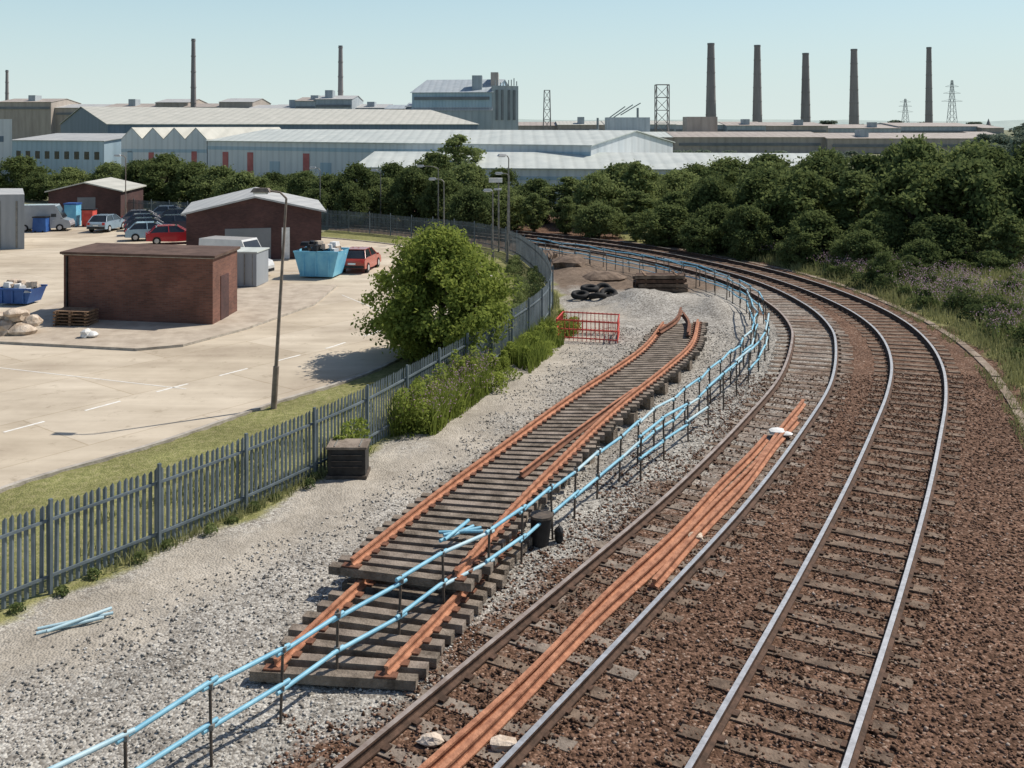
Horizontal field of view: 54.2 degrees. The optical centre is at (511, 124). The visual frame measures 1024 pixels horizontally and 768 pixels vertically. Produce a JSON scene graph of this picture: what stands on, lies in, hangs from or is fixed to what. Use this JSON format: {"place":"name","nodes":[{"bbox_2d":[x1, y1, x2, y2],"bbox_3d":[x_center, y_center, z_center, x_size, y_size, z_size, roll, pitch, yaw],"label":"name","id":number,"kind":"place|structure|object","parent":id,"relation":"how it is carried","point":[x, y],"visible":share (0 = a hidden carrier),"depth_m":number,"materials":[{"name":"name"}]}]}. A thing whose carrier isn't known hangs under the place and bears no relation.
{"place":"outdoors","nodes":[
{"label":"outdoors","id":0,"kind":"place"},
{"bbox_2d":[0,188,23,248],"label":"grey store building","id":1,"kind":"structure","parent":0,"point":[11,218],"depth_m":68.43,"materials":[{"name":"metal"}]},
{"bbox_2d":[60,243,240,324],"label":"brick store building","id":2,"kind":"structure","parent":0,"point":[190,284],"depth_m":42.88,"materials":[{"name":"brick"}]},
{"bbox_2d":[0,221,478,486],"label":"yard pavement","id":3,"kind":"structure","parent":0,"point":[70,430],"depth_m":34.48,"materials":[{"name":"concrete"}]},
{"bbox_2d":[0,279,47,303],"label":"waste skip","id":4,"kind":"object","parent":3,"relation":"on","point":[16,291],"visible":1,"depth_m":47.06,"materials":[{"name":"blue paint"}]},
{"bbox_2d":[24,204,74,231],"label":"grey van","id":5,"kind":"object","parent":3,"relation":"on","point":[60,220],"visible":0.67,"depth_m":79.86,"materials":[{"name":"paint"}]},
{"bbox_2d":[32,202,97,232],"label":"wheeled bins","id":6,"kind":"object","parent":3,"relation":"on","point":[71,210],"visible":0.66,"depth_m":83.50,"materials":[{"name":"blue paint"}]},
{"bbox_2d":[44,177,145,219],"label":"brick garage building","id":7,"kind":"structure","parent":3,"relation":"on","point":[105,195],"depth_m":90.03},
{"bbox_2d":[86,214,125,231],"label":"parked car","id":8,"kind":"object","parent":3,"relation":"on","point":[108,222],"visible":0.95,"depth_m":79.22,"materials":[{"name":"paint"}]},
{"bbox_2d":[123,213,160,226],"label":"parked car","id":9,"kind":"object","parent":3,"relation":"on","point":[130,218],"visible":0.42,"depth_m":80.33,"materials":[{"name":"paint"}]},
{"bbox_2d":[122,209,161,219],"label":"parked car","id":10,"kind":"object","parent":3,"relation":"on","point":[128,214],"visible":0.26,"depth_m":83.81,"materials":[{"name":"paint"}]},
{"bbox_2d":[124,221,160,240],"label":"parked car","id":11,"kind":"object","parent":3,"relation":"on","point":[136,231],"visible":0.56,"depth_m":73.07,"materials":[{"name":"paint"}]},
{"bbox_2d":[124,217,175,232],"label":"parked car","id":12,"kind":"object","parent":3,"relation":"on","point":[133,221],"visible":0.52,"depth_m":76.87,"materials":[{"name":"paint"}]},
{"bbox_2d":[145,224,185,243],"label":"parked car","id":13,"kind":"object","parent":3,"relation":"on","point":[158,234],"visible":0.7,"depth_m":71.00,"materials":[{"name":"paint"}]},
{"bbox_2d":[0,283,336,350],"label":"paved island","id":14,"kind":"structure","parent":3,"relation":"on","point":[257,306],"depth_m":41.48,"materials":[{"name":"concrete"}]},
{"bbox_2d":[0,308,42,335],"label":"sack pile","id":15,"kind":"object","parent":14,"relation":"on","point":[17,321],"visible":1,"depth_m":40.12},
{"bbox_2d":[53,307,98,325],"bbox_3d":[-18.400,8.090,42.200,1.541,0.626,1.133,0,0,0],"label":"pallet stack","id":16,"kind":"object","parent":14,"relation":"on","point":[72,316],"visible":1,"depth_m":41.96,"materials":[{"name":"brown wood"}]},
{"bbox_2d":[80,328,98,337],"bbox_3d":[-16.734,8.252,39.598,0.684,0.373,0.466,0,0,0],"label":"white sack","id":17,"kind":"object","parent":14,"relation":"on","point":[86,333],"visible":1,"depth_m":39.44,"materials":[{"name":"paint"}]},
{"bbox_2d":[237,247,269,286],"bbox_3d":[-13.902,7.473,52.780,1.600,1.805,1.940,0,0,6],"label":"storage cabinet","id":18,"kind":"object","parent":14,"relation":"on","point":[252,266],"visible":0.69,"depth_m":51.92,"materials":[{"name":"grey metal"}]},
{"bbox_2d":[159,214,185,228],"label":"parked car","id":19,"kind":"object","parent":3,"relation":"on","point":[179,219],"visible":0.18,"depth_m":79.29,"materials":[{"name":"paint"}]},
{"bbox_2d":[0,272,376,431],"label":"road markings","id":20,"kind":"object","parent":3,"relation":"on","point":[149,384],"visible":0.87,"depth_m":33.12,"materials":[{"name":"paint"}]},
{"bbox_2d":[199,236,274,271],"bbox_3d":[-15.607,7.446,56.503,4.095,2.100,1.960,0,0,20],"label":"white van","id":21,"kind":"object","parent":3,"relation":"on","point":[231,241],"visible":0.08,"depth_m":56.20,"materials":[{"name":"paint"}]},
{"bbox_2d":[0,220,491,492],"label":"road kerb","id":22,"kind":"structure","parent":3,"relation":"on","point":[19,483],"depth_m":27.54,"materials":[{"name":"concrete"}]},
{"bbox_2d":[293,240,348,276],"bbox_3d":[-10.701,7.467,56.193,2.600,1.865,2.014,0,0,9],"label":"waste skip","id":23,"kind":"object","parent":3,"relation":"on","point":[318,258],"visible":1,"depth_m":55.37,"materials":[{"name":"blue paint"}]},
{"bbox_2d":[343,246,380,272],"bbox_3d":[-8.901,7.829,58.793,1.810,1.335,3.795,0,0,7],"label":"parked car","id":24,"kind":"object","parent":3,"relation":"on","point":[365,258],"visible":0.77,"depth_m":57.47,"materials":[{"name":"paint"}]},
{"bbox_2d":[181,187,325,258],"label":"brick depot building","id":25,"kind":"structure","parent":0,"point":[246,213],"depth_m":63.22,"materials":[{"name":"brown brick"}]},
{"bbox_2d":[0,211,1023,767],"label":"railway land","id":26,"kind":"structure","parent":0,"point":[134,589],"depth_m":18.86,"materials":[{"name":"gravel"}]},
{"bbox_2d":[36,606,112,634],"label":"loose blue tubes","id":27,"kind":"object","parent":26,"relation":"on","point":[94,616],"visible":1,"depth_m":16.92},
{"bbox_2d":[7,471,320,614],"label":"fence foot weeds","id":28,"kind":"object","parent":26,"relation":"on","point":[61,589],"visible":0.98,"depth_m":19.50,"materials":[{"name":"green plant"}]},
{"bbox_2d":[250,188,286,408],"bbox_3d":[-7.293,5.200,30.048,1.120,6.611,0.250,0,0,7],"label":"street lamp","id":29,"kind":"object","parent":26,"relation":"on","point":[274,393],"visible":1,"depth_m":29.96,"materials":[{"name":"grey metal"}]},
{"bbox_2d":[0,198,553,609],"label":"palisade fence","id":30,"kind":"object","parent":26,"relation":"on","point":[532,255],"visible":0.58,"depth_m":21.63,"materials":[{"name":"metal"}]},
{"bbox_2d":[53,288,551,570],"bbox_3d":[-4.343,8.421,32.513,5.572,0.215,40.825,0,0,18],"label":"grass strip","id":31,"kind":"object","parent":26,"relation":"on","point":[204,482],"depth_m":24.08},
{"bbox_2d":[97,290,559,574],"bbox_3d":[-1.780,8.375,34.145,2.483,0.323,32.689,0,0,18],"label":"grass strip","id":32,"kind":"object","parent":26,"relation":"on","point":[263,503],"depth_m":21.73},
{"bbox_2d":[350,221,527,367],"bbox_3d":[-2.434,6.070,35.760,5.876,5.266,7.691,0,0,-34],"label":"leafy bush","id":33,"kind":"object","parent":32,"relation":"on","point":[442,267],"visible":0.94,"depth_m":34.77,"materials":[{"name":"green plant"}]},
{"bbox_2d":[326,438,370,478],"bbox_3d":[-3.970,8.095,24.300,0.980,0.789,0.700,0,0,0],"label":"equipment box","id":34,"kind":"object","parent":26,"relation":"on","point":[348,458],"visible":1,"depth_m":23.99,"materials":[{"name":"black plastic"}]},
{"bbox_2d":[249,531,531,690],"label":"track panel","id":35,"kind":"structure","parent":26,"relation":"on","point":[388,657],"depth_m":16.37,"materials":[{"name":"wood"}]},
{"bbox_2d":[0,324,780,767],"bbox_3d":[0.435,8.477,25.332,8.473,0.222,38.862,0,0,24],"label":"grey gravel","id":36,"kind":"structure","parent":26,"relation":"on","point":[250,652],"depth_m":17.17,"materials":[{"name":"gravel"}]},
{"bbox_2d":[48,238,758,767],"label":"safety barrier","id":37,"kind":"object","parent":26,"relation":"on","point":[210,684],"visible":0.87,"depth_m":16.49,"materials":[{"name":"blue metal"}]},
{"bbox_2d":[415,732,443,746],"bbox_3d":[-1.111,8.445,13.752,0.377,0.165,0.295,0,0,21],"label":"stone","id":38,"kind":"object","parent":26,"relation":"on","point":[431,739],"visible":1,"depth_m":13.68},
{"bbox_2d":[372,349,499,436],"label":"tall weeds","id":39,"kind":"object","parent":26,"relation":"on","point":[456,410],"visible":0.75,"depth_m":28.95,"materials":[{"name":"green plant"}]},
{"bbox_2d":[380,349,496,422],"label":"weed flowers","id":40,"kind":"object","parent":26,"relation":"on","point":[451,381],"visible":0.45,"depth_m":29.45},
{"bbox_2d":[332,309,581,456],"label":"bushes","id":41,"kind":"object","parent":26,"relation":"on","point":[505,361],"visible":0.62,"depth_m":29.76,"materials":[{"name":"green plant"}]},
{"bbox_2d":[483,189,493,258],"bbox_3d":[-1.468,6.247,62.500,0.724,4.505,0.240,0,0,0],"label":"street lamp","id":42,"kind":"object","parent":26,"relation":"on","point":[488,190],"visible":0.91,"depth_m":62.46,"materials":[{"name":"grey metal"}]},
{"bbox_2d":[429,254,552,380],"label":"yard side weeds","id":43,"kind":"object","parent":26,"relation":"on","point":[514,266],"visible":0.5,"depth_m":50.48,"materials":[{"name":"green plant"}]},
{"bbox_2d":[489,178,501,251],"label":"floodlight mast","id":44,"kind":"object","parent":26,"relation":"on","point":[495,180],"visible":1,"depth_m":66.88,"materials":[{"name":"grey metal"}]},
{"bbox_2d":[497,154,508,261],"bbox_3d":[-0.529,5.148,61.799,0.839,6.706,0.262,0,0,-34],"label":"street lamp","id":45,"kind":"object","parent":26,"relation":"on","point":[507,241],"visible":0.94,"depth_m":61.96,"materials":[{"name":"grey metal"}]},
{"bbox_2d":[490,735,516,751],"bbox_3d":[-0.116,8.451,13.649,0.368,0.154,0.256,0,0,0],"label":"stone","id":46,"kind":"object","parent":26,"relation":"on","point":[500,743],"visible":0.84,"depth_m":13.58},
{"bbox_2d":[485,314,580,373],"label":"tall weeds","id":47,"kind":"object","parent":26,"relation":"on","point":[542,354],"visible":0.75,"depth_m":36.66,"materials":[{"name":"green plant"}]},
{"bbox_2d":[530,510,552,547],"bbox_3d":[0.600,8.209,20.300,0.480,0.617,0.480,0,0,0],"label":"black bucket","id":48,"kind":"object","parent":26,"relation":"on","point":[540,535],"visible":0.94,"depth_m":20.14,"materials":[{"name":"plastic"}]},
{"bbox_2d":[554,525,563,542],"bbox_3d":[0.957,8.353,20.399,0.190,0.351,0.233,0,0,0],"label":"debris bag","id":49,"kind":"object","parent":26,"relation":"on","point":[558,533],"visible":1,"depth_m":20.31,"materials":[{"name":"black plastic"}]},
{"bbox_2d":[543,250,625,281],"bbox_3d":[3.469,8.274,58.925,2.499,1.206,10.445,0,0,-23],"label":"spoil heap","id":50,"kind":"object","parent":26,"relation":"on","point":[570,260],"visible":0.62,"depth_m":57.74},
{"bbox_2d":[556,311,619,343],"bbox_3d":[3.100,8.075,40.050,2.583,0.850,1.765,0,0,15],"label":"red pedestrian barrier","id":51,"kind":"object","parent":26,"relation":"on","point":[559,317],"visible":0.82,"depth_m":39.35,"materials":[{"name":"plastic"}]},
{"bbox_2d":[571,282,617,299],"bbox_3d":[4.049,8.150,48.581,1.846,0.732,2.334,0,0,41],"label":"tyre pile","id":52,"kind":"object","parent":26,"relation":"on","point":[585,291],"visible":0.92,"depth_m":48.55,"materials":[{"name":"rubber"}]},
{"bbox_2d":[529,240,680,272],"bbox_3d":[4.884,8.050,58.933,0.808,1.100,17.523,0,0,-28],"label":"safety barrier","id":53,"kind":"object","parent":26,"relation":"on","point":[559,253],"visible":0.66,"depth_m":58.30,"materials":[{"name":"blue metal"}]},
{"bbox_2d":[534,333,697,510],"bbox_3d":[3.098,8.340,30.439,2.542,0.360,17.830,0,0,22],"label":"timber packing","id":54,"kind":"object","parent":26,"relation":"on","point":[631,419],"visible":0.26,"depth_m":28.41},
{"bbox_2d":[328,319,707,591],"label":"track panel","id":55,"kind":"structure","parent":54,"relation":"on","point":[486,489],"depth_m":22.36,"materials":[{"name":"wood"}]},
{"bbox_2d":[439,519,482,542],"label":"loose blue tubes","id":56,"kind":"object","parent":55,"relation":"on","point":[449,534],"visible":0.97,"depth_m":19.10,"materials":[{"name":"plastic"}]},
{"bbox_2d":[518,387,636,478],"bbox_3d":[1.927,7.910,26.261,0.194,0.140,8.098,0,0,26],"label":"loose rail","id":57,"kind":"object","parent":55,"relation":"on","point":[527,470],"visible":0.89,"depth_m":24.99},
{"bbox_2d":[657,307,682,333],"bbox_3d":[6.505,7.838,40.263,0.391,0.165,4.889,0,0,19],"label":"loose rail","id":58,"kind":"object","parent":55,"relation":"on","point":[672,323],"visible":0.99,"depth_m":39.43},
{"bbox_2d":[266,373,1023,767],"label":"track ballast","id":59,"kind":"structure","parent":26,"relation":"on","point":[796,631],"depth_m":17.47,"materials":[{"name":"gravel"}]},
{"bbox_2d":[307,221,853,767],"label":"railway track","id":60,"kind":"structure","parent":59,"relation":"on","point":[435,695],"depth_m":18.60,"materials":[{"name":"metal"}]},
{"bbox_2d":[418,434,768,767],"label":"loose rail","id":61,"kind":"object","parent":60,"relation":"on","point":[445,751],"visible":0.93,"depth_m":17.32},
{"bbox_2d":[650,417,799,588],"bbox_3d":[5.376,8.383,23.332,0.265,0.165,11.534,0,0,28],"label":"loose rail","id":62,"kind":"object","parent":60,"relation":"on","point":[682,552],"visible":0.99,"depth_m":21.58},
{"bbox_2d":[769,427,792,435],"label":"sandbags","id":63,"kind":"object","parent":62,"relation":"on","point":[774,430],"visible":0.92,"depth_m":27.07,"materials":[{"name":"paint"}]},
{"bbox_2d":[437,399,805,767],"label":"loose rail","id":64,"kind":"object","parent":59,"relation":"on","point":[466,751],"visible":0.88,"depth_m":16.33,"materials":[{"name":"metal"}]},
{"bbox_2d":[329,216,965,767],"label":"railway track","id":65,"kind":"structure","parent":59,"relation":"on","point":[711,736],"depth_m":18.98,"materials":[{"name":"metal"}]},
{"bbox_2d":[633,270,687,291],"bbox_3d":[7.603,8.053,51.651,2.699,0.865,1.702,0,0,0],"label":"sleeper stack","id":66,"kind":"object","parent":26,"relation":"on","point":[671,282],"visible":0.98,"depth_m":50.87,"materials":[{"name":"brown wood"}]},
{"bbox_2d":[638,257,769,481],"bbox_3d":[7.932,7.977,39.445,4.541,1.276,32.555,0,0,10],"label":"safety barrier","id":67,"kind":"object","parent":26,"relation":"on","point":[707,388],"visible":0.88,"depth_m":30.38,"materials":[{"name":"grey metal"}]},
{"bbox_2d":[620,241,1023,427],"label":"cable trough","id":68,"kind":"object","parent":26,"relation":"on","point":[981,361],"visible":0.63,"depth_m":38.81,"materials":[{"name":"concrete"}]},
{"bbox_2d":[864,250,906,283],"bbox_3d":[19.518,7.568,52.497,2.350,2.009,1.996,0,0,-45],"label":"shrub","id":69,"kind":"object","parent":26,"relation":"on","point":[880,263],"visible":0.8,"depth_m":52.24,"materials":[{"name":"green plant"}]},
{"bbox_2d":[757,241,1023,343],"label":"willowherb","id":70,"kind":"object","parent":26,"relation":"on","point":[974,287],"depth_m":48.20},
{"bbox_2d":[791,268,1023,447],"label":"verge grass","id":71,"kind":"structure","parent":26,"relation":"on","point":[993,385],"depth_m":34.84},
{"bbox_2d":[894,254,927,272],"bbox_3d":[21.531,7.752,53.890,1.703,1.619,2.367,0,0,-33],"label":"shrub","id":72,"kind":"object","parent":26,"relation":"on","point":[912,260],"visible":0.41,"depth_m":53.70,"materials":[{"name":"green plant"}]},
{"bbox_2d":[803,243,1023,360],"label":"verge brambles","id":73,"kind":"object","parent":26,"relation":"on","point":[966,301],"visible":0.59,"depth_m":46.51,"materials":[{"name":"green plant"}]},
{"bbox_2d":[0,0,1023,120],"label":"sky","id":74,"kind":"structure","parent":0,"point":[595,59],"materials":[{"name":"blue"}]},
{"bbox_2d":[24,130,1013,232],"bbox_3d":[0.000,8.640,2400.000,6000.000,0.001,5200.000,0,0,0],"label":"ground","id":75,"kind":"structure","parent":0,"point":[32,201],"depth_m":112.94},
{"bbox_2d":[0,119,11,180],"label":"white works building","id":76,"kind":"structure","parent":75,"relation":"on","point":[5,138],"depth_m":118.08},
{"bbox_2d":[5,70,8,99],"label":"factory chimney","id":77,"kind":"object","parent":75,"relation":"on","point":[6,85],"visible":0.49,"depth_m":399.55,"materials":[{"name":"concrete"}]},
{"bbox_2d":[12,133,125,175],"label":"blue warehouse","id":78,"kind":"structure","parent":75,"relation":"on","point":[87,152],"depth_m":155.69,"materials":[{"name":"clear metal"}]},
{"bbox_2d":[0,95,226,139],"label":"rolling mill building","id":79,"kind":"structure","parent":75,"relation":"on","point":[34,115],"depth_m":359.85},
{"bbox_2d":[0,152,298,206],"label":"hedge line","id":80,"kind":"object","parent":75,"relation":"on","point":[192,181],"visible":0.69,"depth_m":105.64,"materials":[{"name":"green plant"}]},
{"bbox_2d":[153,205,179,214],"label":"parked car","id":81,"kind":"object","parent":75,"relation":"on","point":[159,210],"visible":0.19,"depth_m":88.18,"materials":[{"name":"paint"}]},
{"bbox_2d":[190,39,196,107],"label":"factory chimney","id":82,"kind":"object","parent":75,"relation":"on","point":[193,102],"visible":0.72,"depth_m":349.32,"materials":[{"name":"concrete"}]},
{"bbox_2d":[121,127,280,181],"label":"gabled warehouse","id":83,"kind":"structure","parent":75,"relation":"on","point":[188,144],"depth_m":149.74,"materials":[{"name":"white metal"}]},
{"bbox_2d":[59,106,478,132],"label":"warehouse","id":84,"kind":"structure","parent":75,"relation":"on","point":[86,119],"depth_m":214.33,"materials":[{"name":"metal"}]},
{"bbox_2d":[221,90,411,109],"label":"rolling mill building","id":85,"kind":"structure","parent":75,"relation":"on","point":[329,100],"depth_m":331.88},
{"bbox_2d":[338,45,343,95],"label":"factory chimney","id":86,"kind":"object","parent":75,"relation":"on","point":[340,72],"visible":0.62,"depth_m":349.32,"materials":[{"name":"concrete"}]},
{"bbox_2d":[271,149,521,231],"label":"tree belt","id":87,"kind":"object","parent":75,"relation":"on","point":[354,188],"visible":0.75,"depth_m":85.00,"materials":[{"name":"green plant"}]},
{"bbox_2d":[206,129,674,177],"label":"long warehouse","id":88,"kind":"structure","parent":75,"relation":"on","point":[291,151],"depth_m":134.08,"materials":[{"name":"white metal"}]},
{"bbox_2d":[437,134,486,164],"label":"tree","id":89,"kind":"object","parent":75,"relation":"on","point":[457,140],"visible":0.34,"depth_m":111.42,"materials":[{"name":"green plant"}]},
{"bbox_2d":[410,72,517,129],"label":"steelworks building","id":90,"kind":"structure","parent":75,"relation":"on","point":[489,104],"depth_m":298.17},
{"bbox_2d":[543,90,550,129],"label":"lattice tower","id":91,"kind":"structure","parent":75,"relation":"on","point":[549,109],"depth_m":358.75,"materials":[{"name":"metal"}]},
{"bbox_2d":[359,151,813,202],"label":"warehouse","id":92,"kind":"structure","parent":75,"relation":"on","point":[552,166],"depth_m":111.55,"materials":[{"name":"metal"}]},
{"bbox_2d":[485,155,743,240],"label":"trackside scrub","id":93,"kind":"object","parent":75,"relation":"on","point":[595,204],"visible":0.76,"depth_m":81.13,"materials":[{"name":"green plant"}]},
{"bbox_2d":[596,103,640,129],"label":"conveyor gantry","id":94,"kind":"object","parent":75,"relation":"on","point":[597,127],"visible":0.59,"depth_m":349.83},
{"bbox_2d":[615,159,662,214],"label":"tree","id":95,"kind":"object","parent":75,"relation":"on","point":[636,169],"visible":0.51,"depth_m":83.49,"materials":[{"name":"green plant"}]},
{"bbox_2d":[518,117,766,131],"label":"rolling mill building","id":96,"kind":"structure","parent":75,"relation":"on","point":[742,125],"depth_m":398.79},
{"bbox_2d":[605,117,717,131],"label":"works annexes","id":97,"kind":"structure","parent":75,"relation":"on","point":[695,124],"depth_m":326.00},
{"bbox_2d":[654,84,669,131],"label":"lattice tower","id":98,"kind":"structure","parent":75,"relation":"on","point":[656,110],"depth_m":359.62,"materials":[{"name":"metal"}]},
{"bbox_2d":[705,43,715,116],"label":"factory chimney","id":99,"kind":"object","parent":75,"relation":"on","point":[710,98],"visible":0.84,"depth_m":478.31,"materials":[{"name":"concrete"}]},
{"bbox_2d":[752,45,761,121],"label":"factory chimney","id":100,"kind":"object","parent":75,"relation":"on","point":[757,104],"visible":0.81,"depth_m":488.41,"materials":[{"name":"concrete"}]},
{"bbox_2d":[800,53,810,121],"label":"factory chimney","id":101,"kind":"object","parent":75,"relation":"on","point":[805,102],"visible":0.86,"depth_m":498.35,"materials":[{"name":"concrete"}]},
{"bbox_2d":[644,130,993,152],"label":"rolling mill building","id":102,"kind":"structure","parent":75,"relation":"on","point":[859,141],"depth_m":301.01,"materials":[{"name":"metal"}]},
{"bbox_2d":[625,133,1023,272],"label":"woodland edge","id":103,"kind":"object","parent":75,"relation":"on","point":[965,197],"visible":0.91,"depth_m":62.14,"materials":[{"name":"green plant"}]},
{"bbox_2d":[673,120,1023,161],"bbox_3d":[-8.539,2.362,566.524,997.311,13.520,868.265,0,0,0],"label":"distant trees","id":104,"kind":"object","parent":75,"relation":"on","point":[1005,141],"visible":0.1,"depth_m":181.57,"materials":[{"name":"green plant"}]},
{"bbox_2d":[849,49,858,123],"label":"factory chimney","id":105,"kind":"object","parent":75,"relation":"on","point":[854,107],"visible":0.85,"depth_m":498.36,"materials":[{"name":"concrete"}]},
{"bbox_2d":[759,120,1003,133],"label":"rolling mill building","id":106,"kind":"structure","parent":75,"relation":"on","point":[814,127],"depth_m":411.76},
{"bbox_2d":[875,139,943,216],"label":"tree","id":107,"kind":"object","parent":75,"relation":"on","point":[909,151],"visible":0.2,"depth_m":65.72,"materials":[{"name":"green plant"}]},
{"bbox_2d":[925,47,932,122],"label":"factory chimney","id":108,"kind":"object","parent":75,"relation":"on","point":[928,108],"visible":0.86,"depth_m":518.74,"materials":[{"name":"concrete"}]},
{"bbox_2d":[944,80,959,122],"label":"electricity pylon","id":109,"kind":"object","parent":75,"relation":"on","point":[951,87],"visible":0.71,"depth_m":749.88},
{"bbox_2d":[518,119,1023,129],"bbox_3d":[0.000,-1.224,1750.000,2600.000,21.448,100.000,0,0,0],"label":"distant hills","id":110,"kind":"structure","parent":0,"point":[1006,124],"depth_m":1787.02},
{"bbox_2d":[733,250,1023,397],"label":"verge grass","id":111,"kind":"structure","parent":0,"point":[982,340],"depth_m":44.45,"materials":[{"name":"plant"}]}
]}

